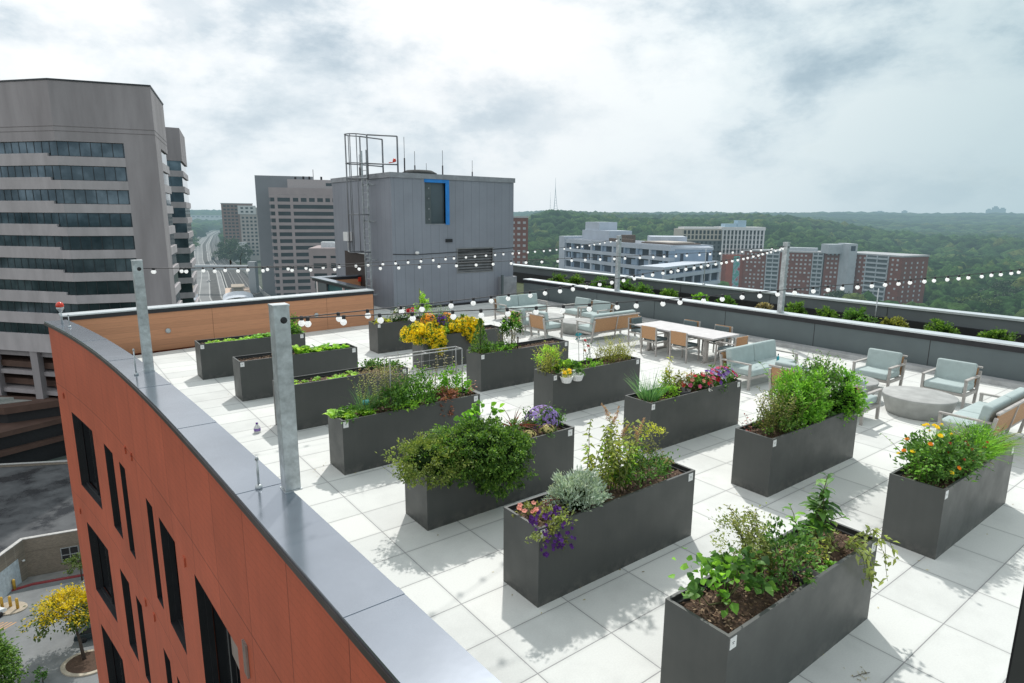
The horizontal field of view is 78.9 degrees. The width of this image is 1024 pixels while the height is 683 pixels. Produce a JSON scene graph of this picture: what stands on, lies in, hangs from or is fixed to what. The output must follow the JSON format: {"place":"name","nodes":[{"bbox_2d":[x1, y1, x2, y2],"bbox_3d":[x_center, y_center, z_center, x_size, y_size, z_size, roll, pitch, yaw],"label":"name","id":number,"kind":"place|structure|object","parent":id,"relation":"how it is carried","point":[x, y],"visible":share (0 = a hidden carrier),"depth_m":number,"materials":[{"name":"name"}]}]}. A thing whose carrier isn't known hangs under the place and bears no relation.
{"place":"outdoors","nodes":[
{"label":"outdoors","id":0,"kind":"place"},
{"bbox_2d":[0,459,98,682],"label":"car park","id":1,"kind":"structure","parent":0,"point":[56,651],"depth_m":65.07,"materials":[{"name":"asphalt"}]},
{"bbox_2d":[0,626,31,682],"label":"tree","id":2,"kind":"object","parent":1,"relation":"on","point":[6,658],"visible":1,"depth_m":57.09,"materials":[{"name":"green plant"}]},
{"bbox_2d":[0,460,80,597],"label":"single storey block","id":3,"kind":"structure","parent":1,"relation":"on","point":[38,532],"depth_m":80.84,"materials":[{"name":"grey concrete"}]},
{"bbox_2d":[0,559,21,597],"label":"roller door","id":4,"kind":"structure","parent":3,"relation":"in","point":[12,571],"depth_m":73.25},
{"bbox_2d":[16,582,90,659],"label":"street tree","id":5,"kind":"object","parent":1,"relation":"on","point":[67,599],"visible":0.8,"depth_m":61.76,"materials":[{"name":"yellow plant"}]},
{"bbox_2d":[60,649,97,676],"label":"kerb island","id":6,"kind":"structure","parent":1,"relation":"on","point":[64,671],"depth_m":60.51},
{"bbox_2d":[65,651,96,672],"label":"bed ground","id":7,"kind":"structure","parent":6,"relation":"on","point":[77,664],"depth_m":61.50,"materials":[{"name":"brown soil"}]},
{"bbox_2d":[47,229,276,460],"bbox_3d":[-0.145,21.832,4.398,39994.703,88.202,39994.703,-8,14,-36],"label":"ground","id":8,"kind":"structure","parent":0,"point":[260,285],"depth_m":449.35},
{"bbox_2d":[0,395,65,463],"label":"podium building","id":9,"kind":"structure","parent":8,"relation":"on","point":[31,429],"depth_m":110.93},
{"bbox_2d":[0,78,199,398],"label":"office tower","id":10,"kind":"structure","parent":8,"relation":"on","point":[94,195],"depth_m":107.44,"materials":[{"name":"concrete"}]},
{"bbox_2d":[254,175,334,295],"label":"office block","id":11,"kind":"structure","parent":8,"relation":"on","point":[295,215],"depth_m":321.92,"materials":[{"name":"grey concrete"}]},
{"bbox_2d":[308,242,336,292],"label":"office","id":12,"kind":"structure","parent":8,"relation":"on","point":[324,253],"depth_m":249.84,"materials":[{"name":"grey concrete"}]},
{"bbox_2d":[513,216,528,264],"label":"brick tower","id":13,"kind":"structure","parent":8,"relation":"on","point":[520,233],"depth_m":325.77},
{"bbox_2d":[190,209,1023,259],"bbox_3d":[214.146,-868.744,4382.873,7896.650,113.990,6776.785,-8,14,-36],"label":"woods","id":14,"kind":"object","parent":8,"relation":"on","point":[973,234],"visible":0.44,"depth_m":1218.65,"materials":[{"name":"plant"}]},
{"bbox_2d":[559,222,712,276],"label":"building","id":15,"kind":"structure","parent":8,"relation":"on","point":[601,232],"depth_m":221.05,"materials":[{"name":"concrete"}]},
{"bbox_2d":[640,261,720,284],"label":"terrace block","id":16,"kind":"structure","parent":8,"relation":"on","point":[696,275],"depth_m":175.53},
{"bbox_2d":[647,236,713,261],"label":"unfinished annex","id":17,"kind":"object","parent":8,"relation":"on","point":[693,252],"visible":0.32,"depth_m":188.88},
{"bbox_2d":[674,227,721,260],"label":"white apartments","id":18,"kind":"structure","parent":8,"relation":"on","point":[708,235],"depth_m":435.73,"materials":[{"name":"concrete"}]},
{"bbox_2d":[721,254,743,287],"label":"mural block","id":19,"kind":"structure","parent":8,"relation":"on","point":[732,273],"depth_m":429.99,"materials":[{"name":"red brick"}]},
{"bbox_2d":[713,220,765,280],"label":"white apartment tower","id":20,"kind":"structure","parent":8,"relation":"on","point":[738,236],"depth_m":434.56,"materials":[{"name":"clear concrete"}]},
{"bbox_2d":[528,210,1023,316],"bbox_3d":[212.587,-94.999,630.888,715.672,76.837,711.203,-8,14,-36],"label":"woods","id":21,"kind":"object","parent":8,"relation":"on","point":[548,229],"visible":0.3,"depth_m":581.39,"materials":[{"name":"plant"}]},
{"bbox_2d":[742,247,824,295],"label":"brick apartments","id":22,"kind":"structure","parent":8,"relation":"on","point":[805,268],"depth_m":412.00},
{"bbox_2d":[821,253,839,296],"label":"brick apartments","id":23,"kind":"structure","parent":8,"relation":"on","point":[830,269],"depth_m":397.56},
{"bbox_2d":[821,243,857,293],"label":"stair tower","id":24,"kind":"structure","parent":8,"relation":"on","point":[847,252],"depth_m":387.20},
{"bbox_2d":[852,251,929,303],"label":"brick apartments","id":25,"kind":"structure","parent":8,"relation":"on","point":[877,267],"depth_m":369.26,"materials":[{"name":"brick"}]},
{"bbox_2d":[194,231,225,301],"bbox_3d":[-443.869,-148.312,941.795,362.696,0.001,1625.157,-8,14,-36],"label":"highway road","id":26,"kind":"structure","parent":0,"point":[204,289],"depth_m":442.03,"materials":[{"name":"asphalt"}]},
{"bbox_2d":[195,261,259,292],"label":"footbridge","id":27,"kind":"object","parent":26,"relation":"on","point":[253,277],"visible":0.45,"depth_m":347.61,"materials":[{"name":"concrete"}]},
{"bbox_2d":[210,232,263,298],"bbox_3d":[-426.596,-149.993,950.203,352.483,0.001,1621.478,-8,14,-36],"label":"railway ballast ground","id":28,"kind":"structure","parent":0,"point":[237,280],"depth_m":450.12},
{"bbox_2d":[220,203,260,261],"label":"apartment building","id":29,"kind":"structure","parent":0,"point":[239,221],"depth_m":593.44,"materials":[{"name":"grey concrete"}]},
{"bbox_2d":[44,320,500,682],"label":"apartment block","id":30,"kind":"structure","parent":0,"point":[203,559],"depth_m":8.16,"materials":[{"name":"orange"}]},
{"bbox_2d":[72,413,102,509],"bbox_3d":[-10.000,2.782,14.904,1.980,1.910,0.307,11,16,43],"label":"window","id":31,"kind":"structure","parent":30,"relation":"in","point":[83,434],"depth_m":15.40,"materials":[{"name":"black glass"}]},
{"bbox_2d":[87,523,117,622],"bbox_3d":[-10.019,5.644,15.481,1.980,1.910,0.307,11,16,43],"label":"window","id":32,"kind":"structure","parent":30,"relation":"in","point":[99,553],"depth_m":15.98,"materials":[{"name":"black glass"}]},
{"bbox_2d":[101,625,125,682],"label":"window","id":33,"kind":"structure","parent":30,"relation":"in","point":[114,662],"depth_m":16.61,"materials":[{"name":"black glass"}]},
{"bbox_2d":[104,444,122,537],"bbox_3d":[-8.334,3.142,13.172,0.165,1.910,0.804,-10,16,-43],"label":"window","id":34,"kind":"structure","parent":30,"relation":"in","point":[108,454],"depth_m":13.44,"materials":[{"name":"black glass"}]},
{"bbox_2d":[119,462,135,558],"bbox_3d":[-7.503,3.321,12.308,0.165,1.910,0.509,-10,15,-42],"label":"window","id":35,"kind":"structure","parent":30,"relation":"in","point":[122,470],"depth_m":12.47,"materials":[{"name":"black glass"}]},
{"bbox_2d":[120,569,138,660],"bbox_3d":[-8.353,6.004,13.749,0.165,1.910,0.804,-10,16,-43],"label":"window","id":36,"kind":"structure","parent":30,"relation":"in","point":[125,584],"depth_m":14.02,"materials":[{"name":"black glass"}]},
{"bbox_2d":[131,260,154,371],"bbox_3d":[-6.314,-0.431,10.651,0.170,1.916,0.170,-8,14,-36],"label":"square post","id":37,"kind":"object","parent":30,"relation":"on","point":[142,313],"visible":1,"depth_m":10.59,"materials":[{"name":"metal"}]},
{"bbox_2d":[151,239,616,273],"bbox_3d":[-1.029,-2.508,17.545,0.088,0.337,17.692,9,14,35],"label":"string light","id":38,"kind":"object","parent":37,"relation":"hanging from","point":[248,269],"visible":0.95,"depth_m":14.81,"materials":[{"name":"white"}]},
{"bbox_2d":[143,246,782,273],"bbox_3d":[1.058,-1.988,14.823,17.040,0.258,0.090,-6,13,-30],"label":"string light","id":39,"kind":"object","parent":37,"relation":"hanging from","point":[310,269],"visible":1,"depth_m":13.28,"materials":[{"name":"white"}]},
{"bbox_2d":[146,499,163,608],"bbox_3d":[-6.078,3.643,10.760,0.164,1.910,0.484,-10,15,-40],"label":"window","id":40,"kind":"structure","parent":30,"relation":"in","point":[149,508],"depth_m":10.92,"materials":[{"name":"black glass"}]},
{"bbox_2d":[159,518,186,653],"bbox_3d":[-5.286,3.826,9.873,0.238,1.910,1.030,-8,14,-36],"label":"window","id":41,"kind":"structure","parent":30,"relation":"in","point":[168,544],"depth_m":10.25,"materials":[{"name":"black glass"}]},
{"bbox_2d":[194,574,240,682],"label":"window","id":42,"kind":"structure","parent":30,"relation":"in","point":[219,650],"depth_m":8.58,"materials":[{"name":"black glass"}]},
{"bbox_2d":[268,302,302,493],"bbox_3d":[-2.198,0.558,6.031,0.170,1.856,0.170,-8,14,-36],"label":"square post","id":43,"kind":"object","parent":30,"relation":"on","point":[281,349],"visible":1,"depth_m":5.97,"materials":[{"name":"metal"}]},
{"bbox_2d":[292,246,784,326],"bbox_3d":[3.114,-1.478,12.515,0.088,0.316,17.080,9,14,37],"label":"string light","id":44,"kind":"object","parent":43,"relation":"hanging from","point":[301,322],"visible":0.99,"depth_m":8.71,"materials":[{"name":"white"}]},
{"bbox_2d":[290,269,1021,326],"bbox_3d":[5.207,-0.911,9.795,16.696,0.270,0.088,-6,13,-28],"label":"string light","id":45,"kind":"object","parent":43,"relation":"hanging from","point":[343,321],"visible":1,"depth_m":7.88,"materials":[{"name":"white"}]},
{"bbox_2d":[0,0,1023,212],"label":"sky","id":46,"kind":"structure","parent":0,"point":[728,106],"materials":[{"name":"white"}]},
{"bbox_2d":[135,303,1023,682],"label":"roof deck","id":47,"kind":"structure","parent":0,"point":[951,615],"depth_m":7.34,"materials":[{"name":"tile"}]},
{"bbox_2d":[58,289,373,353],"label":"timber wall","id":48,"kind":"structure","parent":47,"relation":"on","point":[175,326],"depth_m":18.92,"materials":[{"name":"brown wood"}]},
{"bbox_2d":[194,331,305,379],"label":"planter box","id":49,"kind":"object","parent":47,"relation":"on","point":[214,360],"visible":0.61,"depth_m":15.12,"materials":[{"name":"grey metal"}]},
{"bbox_2d":[232,343,357,401],"bbox_3d":[-4.823,0.653,14.057,2.600,0.865,0.596,-8,14,-36],"label":"planter box","id":50,"kind":"object","parent":47,"relation":"on","point":[253,376],"visible":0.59,"depth_m":13.53,"materials":[{"name":"grey metal"}]},
{"bbox_2d":[272,363,407,430],"bbox_3d":[-3.281,1.044,12.167,2.500,0.865,0.596,-8,14,-36],"label":"planter box","id":51,"kind":"object","parent":47,"relation":"on","point":[315,401],"visible":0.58,"depth_m":11.71,"materials":[{"name":"grey metal"}]},
{"bbox_2d":[310,274,372,292],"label":"return wall","id":52,"kind":"structure","parent":47,"relation":"on","point":[335,283],"depth_m":26.18,"materials":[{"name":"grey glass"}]},
{"bbox_2d":[328,387,479,474],"bbox_3d":[-1.723,1.423,10.337,2.480,0.865,0.596,-8,14,-36],"label":"planter box","id":53,"kind":"object","parent":47,"relation":"on","point":[358,443],"visible":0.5,"depth_m":9.78,"materials":[{"name":"grey metal"}]},
{"bbox_2d":[324,403,377,423],"bbox_3d":[-2.470,1.081,9.648,0.785,0.269,0.689,-8,14,-36],"label":"lettuce","id":54,"kind":"object","parent":53,"relation":"in","point":[345,414],"visible":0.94,"depth_m":9.61,"materials":[{"name":"green plant"}]},
{"bbox_2d":[344,361,414,412],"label":"flowering herb","id":55,"kind":"object","parent":53,"relation":"in","point":[381,376],"visible":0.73,"depth_m":9.95,"materials":[{"name":"green plant"}]},
{"bbox_2d":[365,376,425,414],"bbox_3d":[-1.878,0.878,9.992,1.017,0.693,0.648,-8,14,-36],"label":"basil","id":56,"kind":"object","parent":53,"relation":"in","point":[394,392],"visible":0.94,"depth_m":9.91,"materials":[{"name":"green plant"}]},
{"bbox_2d":[388,358,448,407],"bbox_3d":[-1.552,0.853,10.271,0.878,1.109,0.950,7,13,30],"label":"oregano","id":57,"kind":"object","parent":53,"relation":"in","point":[419,387],"visible":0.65,"depth_m":10.24,"materials":[{"name":"green plant"}]},
{"bbox_2d":[432,363,471,395],"bbox_3d":[-1.042,0.663,10.810,0.770,0.647,0.555,-8,14,-36],"label":"parsley","id":58,"kind":"object","parent":53,"relation":"in","point":[445,380],"visible":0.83,"depth_m":10.82,"materials":[{"name":"green plant"}]},
{"bbox_2d":[369,314,448,353],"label":"planter box","id":59,"kind":"object","parent":47,"relation":"on","point":[384,337],"visible":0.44,"depth_m":17.96,"materials":[{"name":"grey metal"}]},
{"bbox_2d":[330,133,516,310],"bbox_3d":[-4.529,-5.499,28.799,7.249,7.108,6.620,-8,14,-36],"label":"rooftop plant room","id":60,"kind":"object","parent":47,"relation":"on","point":[397,216],"visible":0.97,"depth_m":26.70,"materials":[{"name":"grey metal"}]},
{"bbox_2d":[424,179,449,224],"bbox_3d":[-3.174,-5.853,26.137,1.190,1.870,0.140,-8,14,-36],"label":"window","id":61,"kind":"structure","parent":60,"relation":"in","point":[434,190],"depth_m":26.20,"materials":[{"name":"grey glass"}]},
{"bbox_2d":[412,325,501,369],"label":"planter box","id":62,"kind":"object","parent":47,"relation":"on","point":[460,340],"visible":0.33,"depth_m":16.29,"materials":[{"name":"grey metal"}]},
{"bbox_2d":[399,319,445,345],"bbox_3d":[-2.263,-0.212,15.876,1.155,0.664,0.790,-8,14,-36],"label":"yellow mum","id":63,"kind":"object","parent":62,"relation":"on","point":[414,332],"visible":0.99,"depth_m":15.68,"materials":[{"name":"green plant"}]},
{"bbox_2d":[441,314,483,344],"bbox_3d":[-1.333,-0.321,16.583,1.142,0.812,0.810,-8,14,-36],"label":"yellow mum","id":64,"kind":"object","parent":62,"relation":"on","point":[466,325],"visible":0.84,"depth_m":16.42,"materials":[{"name":"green plant"}]},
{"bbox_2d":[404,420,574,530],"bbox_3d":[-0.247,1.767,8.679,2.460,0.865,0.596,-8,14,-36],"label":"planter box","id":65,"kind":"object","parent":47,"relation":"on","point":[434,508],"visible":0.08,"depth_m":8.30,"materials":[{"name":"grey metal"}]},
{"bbox_2d":[376,415,539,502],"bbox_3d":[-0.669,1.556,8.163,2.215,1.097,1.327,-8,14,-36],"label":"spilling bush","id":66,"kind":"object","parent":65,"relation":"on","point":[476,450],"visible":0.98,"depth_m":7.91,"materials":[{"name":"green plant"}]},
{"bbox_2d":[522,402,565,429],"bbox_3d":[0.496,1.077,9.182,0.772,0.504,0.521,-8,14,-36],"label":"purple mum","id":67,"kind":"object","parent":65,"relation":"on","point":[547,414],"visible":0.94,"depth_m":9.04,"materials":[{"name":"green plant"}]},
{"bbox_2d":[466,337,568,391],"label":"planter box","id":68,"kind":"object","parent":47,"relation":"on","point":[488,371],"visible":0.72,"depth_m":14.36,"materials":[{"name":"grey metal"}]},
{"bbox_2d":[493,293,547,318],"bbox_3d":[0.329,-1.359,24.206,2.060,0.878,0.862,-8,14,-36],"label":"sofa","id":69,"kind":"object","parent":47,"relation":"on","point":[522,300],"visible":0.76,"depth_m":24.12,"materials":[{"name":"teal fabric"}]},
{"bbox_2d":[528,310,562,337],"bbox_3d":[1.089,-0.574,20.330,0.855,0.878,0.790,-8,14,-36],"label":"armchair","id":70,"kind":"object","parent":47,"relation":"on","point":[540,321],"visible":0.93,"depth_m":20.09,"materials":[{"name":"wood"}]},
{"bbox_2d":[534,354,639,416],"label":"planter box","id":71,"kind":"object","parent":47,"relation":"on","point":[603,384],"visible":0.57,"depth_m":12.78,"materials":[{"name":"grey metal"}]},
{"bbox_2d":[531,341,566,375],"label":"yellow shrub","id":72,"kind":"object","parent":71,"relation":"on","point":[550,358],"visible":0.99,"depth_m":12.30,"materials":[{"name":"green plant"}]},
{"bbox_2d":[589,333,640,362],"bbox_3d":[2.225,0.163,13.452,0.881,0.572,1.219,11,15,42],"label":"rosemary","id":73,"kind":"object","parent":71,"relation":"on","point":[613,356],"visible":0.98,"depth_m":13.40,"materials":[{"name":"green plant"}]},
{"bbox_2d":[503,456,694,607],"bbox_3d":[1.070,2.081,7.162,2.460,0.865,0.596,-8,14,-36],"label":"planter box","id":74,"kind":"object","parent":47,"relation":"on","point":[622,529],"visible":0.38,"depth_m":6.73,"materials":[{"name":"grey metal"}]},
{"bbox_2d":[524,503,577,557],"bbox_3d":[0.340,1.895,6.247,0.700,0.411,0.428,-8,14,-36],"label":"petunia","id":75,"kind":"object","parent":74,"relation":"in","point":[559,516],"visible":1,"depth_m":6.20,"materials":[{"name":"purple plant"}]},
{"bbox_2d":[542,465,612,512],"bbox_3d":[0.686,1.569,6.692,0.832,0.477,0.756,-8,14,-36],"label":"dusty miller","id":76,"kind":"object","parent":74,"relation":"in","point":[574,490],"visible":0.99,"depth_m":6.58,"materials":[{"name":"plant"}]},
{"bbox_2d":[581,403,650,496],"bbox_3d":[1.248,1.209,7.133,1.012,0.992,0.619,-8,14,-36],"label":"plume weed","id":77,"kind":"object","parent":74,"relation":"on","point":[614,461],"visible":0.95,"depth_m":7.03,"materials":[{"name":"green plant"}]},
{"bbox_2d":[611,446,679,490],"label":"leafy shrub","id":78,"kind":"object","parent":74,"relation":"in","point":[663,468],"visible":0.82,"depth_m":7.24,"materials":[{"name":"green plant"}]},
{"bbox_2d":[576,310,639,342],"bbox_3d":[3.136,-0.550,20.279,2.060,0.878,0.862,-8,14,-36],"label":"sofa","id":79,"kind":"object","parent":47,"relation":"on","point":[614,322],"visible":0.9,"depth_m":19.84,"materials":[{"name":"wood"}]},
{"bbox_2d":[640,325,669,356],"bbox_3d":[4.110,-0.048,17.917,0.605,0.831,0.590,-8,14,-36],"label":"dining chair","id":80,"kind":"object","parent":47,"relation":"on","point":[649,333],"visible":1,"depth_m":17.74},
{"bbox_2d":[623,378,740,452],"bbox_3d":[3.139,1.255,11.332,2.560,0.865,0.596,-8,14,-36],"label":"planter box","id":81,"kind":"object","parent":47,"relation":"on","point":[692,414],"visible":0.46,"depth_m":10.90,"materials":[{"name":"grey metal"}]},
{"bbox_2d":[628,366,672,401],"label":"chives","id":82,"kind":"object","parent":81,"relation":"in","point":[653,396],"visible":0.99,"depth_m":10.64,"materials":[{"name":"green plant"}]},
{"bbox_2d":[669,330,699,363],"bbox_3d":[4.745,0.117,17.123,0.605,0.831,0.590,-8,14,-36],"label":"dining chair","id":83,"kind":"object","parent":47,"relation":"on","point":[680,339],"visible":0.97,"depth_m":16.95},
{"bbox_2d":[635,321,738,363],"bbox_3d":[4.944,0.006,17.892,1.160,0.745,2.760,-8,14,-36],"label":"dining table","id":84,"kind":"object","parent":47,"relation":"on","point":[706,335],"visible":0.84,"depth_m":17.45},
{"bbox_2d":[719,339,798,390],"bbox_3d":[5.972,0.517,15.077,2.060,0.878,0.862,-8,14,-36],"label":"sofa","id":85,"kind":"object","parent":47,"relation":"on","point":[745,360],"visible":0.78,"depth_m":14.82,"materials":[{"name":"teal fabric"}]},
{"bbox_2d":[513,264,1023,342],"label":"parapet","id":86,"kind":"structure","parent":47,"relation":"on","point":[966,323],"depth_m":22.35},
{"bbox_2d":[660,519,877,682],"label":"planter box","id":87,"kind":"object","parent":47,"relation":"on","point":[793,632],"visible":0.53,"depth_m":5.10,"materials":[{"name":"grey metal"}]},
{"bbox_2d":[668,542,778,617],"bbox_3d":[1.754,1.880,5.085,1.000,0.543,0.594,-4,12,-20],"label":"bean plant","id":88,"kind":"object","parent":87,"relation":"in","point":[725,568],"visible":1,"depth_m":5.00,"materials":[{"name":"green plant"}]},
{"bbox_2d":[707,502,778,576],"bbox_3d":[1.980,1.726,5.357,0.655,0.694,0.532,-8,14,-36],"label":"cosmos plant","id":89,"kind":"object","parent":87,"relation":"on","point":[750,539],"visible":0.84,"depth_m":5.30,"materials":[{"name":"green plant"}]},
{"bbox_2d":[759,508,826,592],"bbox_3d":[2.383,1.835,5.361,0.626,0.768,0.557,-8,14,-36],"label":"fern leaf plant","id":90,"kind":"object","parent":87,"relation":"in","point":[782,574],"visible":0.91,"depth_m":5.32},
{"bbox_2d":[782,472,849,541],"bbox_3d":[2.921,1.594,6.016,0.535,0.699,0.442,-2,12,-11],"label":"pepper plant","id":91,"kind":"object","parent":87,"relation":"on","point":[819,506],"visible":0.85,"depth_m":6.00,"materials":[{"name":"green plant"}]},
{"bbox_2d":[807,521,898,589],"bbox_3d":[3.186,2.072,5.866,0.960,0.612,0.579,2,12,8],"label":"tomato plant","id":92,"kind":"object","parent":87,"relation":"on","point":[869,572],"visible":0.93,"depth_m":5.77,"materials":[{"name":"green plant"}]},
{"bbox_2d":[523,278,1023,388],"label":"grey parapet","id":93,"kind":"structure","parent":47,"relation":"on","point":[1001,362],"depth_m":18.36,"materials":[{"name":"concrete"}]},
{"bbox_2d":[777,242,789,312],"bbox_3d":[8.419,-1.981,19.311,0.170,2.176,0.170,-8,14,-36],"label":"square post","id":94,"kind":"object","parent":93,"relation":"on","point":[783,278],"visible":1,"depth_m":19.26,"materials":[{"name":"metal"}]},
{"bbox_2d":[731,410,857,496],"bbox_3d":[4.454,1.592,9.703,2.540,0.865,0.596,-8,14,-36],"label":"planter box","id":95,"kind":"object","parent":47,"relation":"on","point":[766,465],"visible":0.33,"depth_m":9.12,"materials":[{"name":"grey metal"}]},
{"bbox_2d":[752,379,819,436],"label":"pink leaf shrub","id":96,"kind":"object","parent":95,"relation":"on","point":[766,415],"visible":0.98,"depth_m":9.02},
{"bbox_2d":[759,362,850,433],"bbox_3d":[4.371,0.835,9.381,1.076,0.999,1.251,0,11,-2],"label":"feathery bush","id":97,"kind":"object","parent":95,"relation":"in","point":[805,393],"visible":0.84,"depth_m":9.29,"materials":[{"name":"green plant"}]},
{"bbox_2d":[787,349,852,420],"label":"pale flower shrub","id":98,"kind":"object","parent":95,"relation":"in","point":[833,382],"visible":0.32,"depth_m":9.81,"materials":[{"name":"green plant"}]},
{"bbox_2d":[827,358,872,425],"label":"box shrub","id":99,"kind":"object","parent":95,"relation":"in","point":[852,401],"visible":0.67,"depth_m":9.91,"materials":[{"name":"green plant"}]},
{"bbox_2d":[843,375,882,425],"bbox_3d":[6.674,1.083,12.287,0.855,0.878,0.810,-8,14,-36],"label":"armchair","id":100,"kind":"object","parent":47,"relation":"on","point":[874,399],"visible":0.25,"depth_m":12.07,"materials":[{"name":"teal fabric"}]},
{"bbox_2d":[852,348,907,386],"bbox_3d":[8.517,0.658,14.460,0.855,0.878,0.830,-8,14,-36],"label":"armchair","id":101,"kind":"object","parent":47,"relation":"on","point":[883,366],"visible":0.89,"depth_m":14.36,"materials":[{"name":"teal fabric"}]},
{"bbox_2d":[882,386,958,421],"bbox_3d":[8.238,1.264,12.632,1.320,0.400,1.320,-8,14,-36],"label":"drum table","id":102,"kind":"object","parent":47,"relation":"on","point":[918,403],"visible":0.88,"depth_m":12.30,"materials":[{"name":"concrete"}]},
{"bbox_2d":[881,435,1014,559],"bbox_3d":[5.720,1.923,8.098,2.470,0.865,0.596,-8,14,-36],"label":"planter box","id":103,"kind":"object","parent":47,"relation":"on","point":[934,521],"visible":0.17,"depth_m":7.46,"materials":[{"name":"grey metal"}]},
{"bbox_2d":[879,418,981,485],"bbox_3d":[5.162,1.391,7.652,1.228,0.831,0.890,-1,11,-7],"label":"marigold","id":104,"kind":"object","parent":103,"relation":"in","point":[914,446],"visible":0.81,"depth_m":7.52,"materials":[{"name":"green plant"}]},
{"bbox_2d":[924,454,969,486],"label":"green plant","id":105,"kind":"object","parent":103,"relation":"in","point":[939,470],"visible":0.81,"depth_m":7.35,"materials":[{"name":"green plant"}]},
{"bbox_2d":[929,431,991,478],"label":"scarlet flower plant","id":106,"kind":"object","parent":103,"relation":"on","point":[975,462],"visible":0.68,"depth_m":7.59,"materials":[{"name":"green plant"}]},
{"bbox_2d":[916,417,1023,471],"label":"grassy clump","id":107,"kind":"object","parent":103,"relation":"in","point":[981,441],"visible":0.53,"depth_m":8.22,"materials":[{"name":"green plant"}]},
{"bbox_2d":[920,358,982,408],"bbox_3d":[9.472,0.868,13.448,0.855,0.878,0.850,-8,14,-36],"label":"armchair","id":108,"kind":"object","parent":47,"relation":"on","point":[955,377],"visible":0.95,"depth_m":13.35,"materials":[{"name":"teal fabric"}]},
{"bbox_2d":[936,387,1023,437],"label":"sofa","id":109,"kind":"object","parent":47,"relation":"on","point":[1003,410],"visible":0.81,"depth_m":10.72,"materials":[{"name":"teal fabric"}]},
{"bbox_2d":[1006,586,1023,682],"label":"planter box","id":110,"kind":"object","parent":47,"relation":"on","point":[1015,673],"depth_m":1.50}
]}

